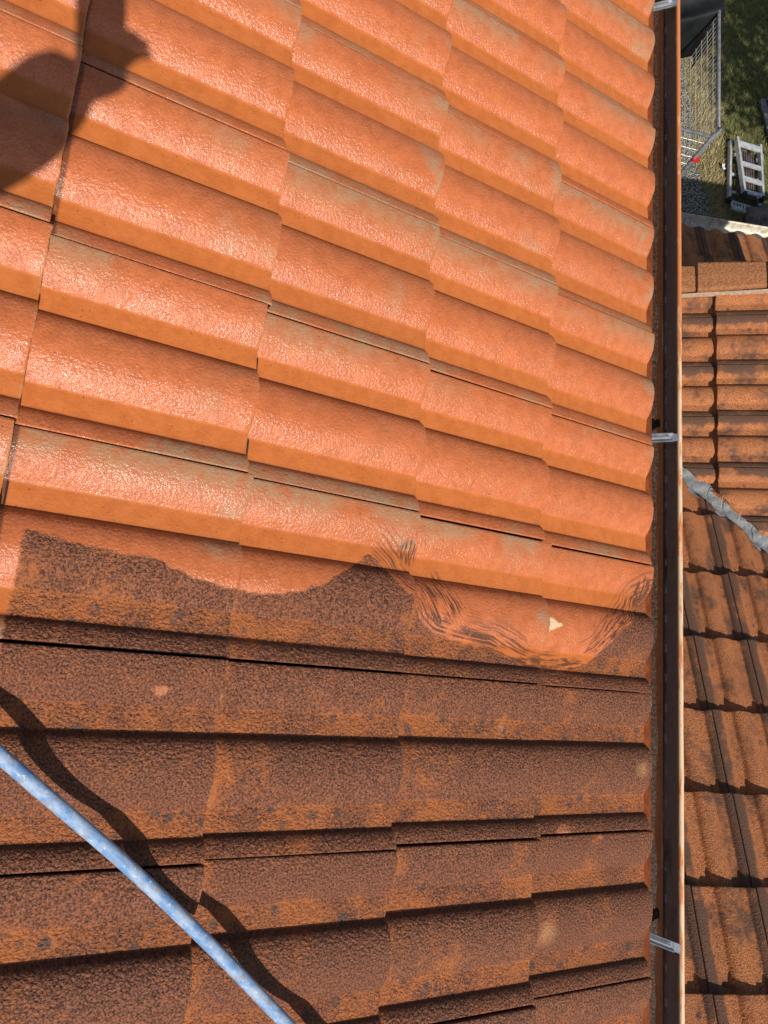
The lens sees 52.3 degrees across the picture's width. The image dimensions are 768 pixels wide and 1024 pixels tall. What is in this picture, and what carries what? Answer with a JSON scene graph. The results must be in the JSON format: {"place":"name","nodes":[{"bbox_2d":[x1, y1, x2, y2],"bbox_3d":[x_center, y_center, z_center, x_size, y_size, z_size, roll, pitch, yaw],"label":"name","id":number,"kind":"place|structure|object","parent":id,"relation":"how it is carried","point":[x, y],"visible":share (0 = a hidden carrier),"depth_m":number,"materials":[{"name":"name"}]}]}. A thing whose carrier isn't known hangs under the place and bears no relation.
{"place":"outdoors","nodes":[
{"label":"outdoors","id":0,"kind":"place"},
{"bbox_2d":[680,58,709,216],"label":"gravel path","id":1,"kind":"structure","parent":0,"point":[694,200],"depth_m":10.88,"materials":[{"name":"grey gravel"}]},
{"bbox_2d":[681,127,715,174],"bbox_3d":[1.985,-4.219,9.379,3.301,2.050,0.600,11,77,-7],"label":"fence panel","id":2,"kind":"object","parent":1,"relation":"on","point":[695,157],"visible":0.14,"depth_m":8.71,"materials":[{"name":"metal"}]},
{"bbox_2d":[680,10,722,177],"bbox_3d":[3.701,-5.691,9.943,0.600,2.050,3.740,7,78,-7],"label":"fence panel","id":3,"kind":"object","parent":1,"relation":"on","point":[718,84],"visible":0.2,"depth_m":8.99,"materials":[{"name":"metal"}]},
{"bbox_2d":[680,0,724,68],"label":"tarpaulin","id":4,"kind":"object","parent":3,"relation":"hanging from","point":[697,18],"visible":0.25,"depth_m":9.04,"materials":[{"name":"black plastic"}]},
{"bbox_2d":[682,0,767,222],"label":"lawn","id":5,"kind":"structure","parent":0,"point":[740,130],"depth_m":11.24,"materials":[{"name":"green plant"}]},
{"bbox_2d":[0,0,684,1023],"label":"tiled house","id":6,"kind":"structure","parent":5,"relation":"on","point":[340,540],"depth_m":1.41,"materials":[{"name":"tile"}]},
{"bbox_2d":[0,744,295,1023],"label":"blue pole","id":7,"kind":"object","parent":6,"relation":"on","point":[69,815],"visible":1,"depth_m":1.08,"materials":[{"name":"blue metal"}]},
{"bbox_2d":[681,212,767,1023],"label":"annex house","id":8,"kind":"structure","parent":5,"relation":"on","point":[724,264],"depth_m":3.86,"materials":[{"name":"tile"}]},
{"bbox_2d":[725,136,765,214],"bbox_3d":[5.046,-4.677,10.895,0.509,0.210,1.079,10,78,-7],"label":"folding ladder","id":9,"kind":"object","parent":5,"relation":"on","point":[746,189],"visible":0.96,"depth_m":10.86,"materials":[{"name":"metal"}]},
{"bbox_2d":[745,204,767,226],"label":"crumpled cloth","id":10,"kind":"object","parent":5,"relation":"on","point":[757,215],"visible":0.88,"depth_m":10.76,"materials":[{"name":"grey fabric"}]},
{"bbox_2d":[759,99,767,136],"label":"board","id":11,"kind":"object","parent":5,"relation":"on","point":[763,106],"visible":1,"depth_m":11.22,"materials":[{"name":"grey wood"}]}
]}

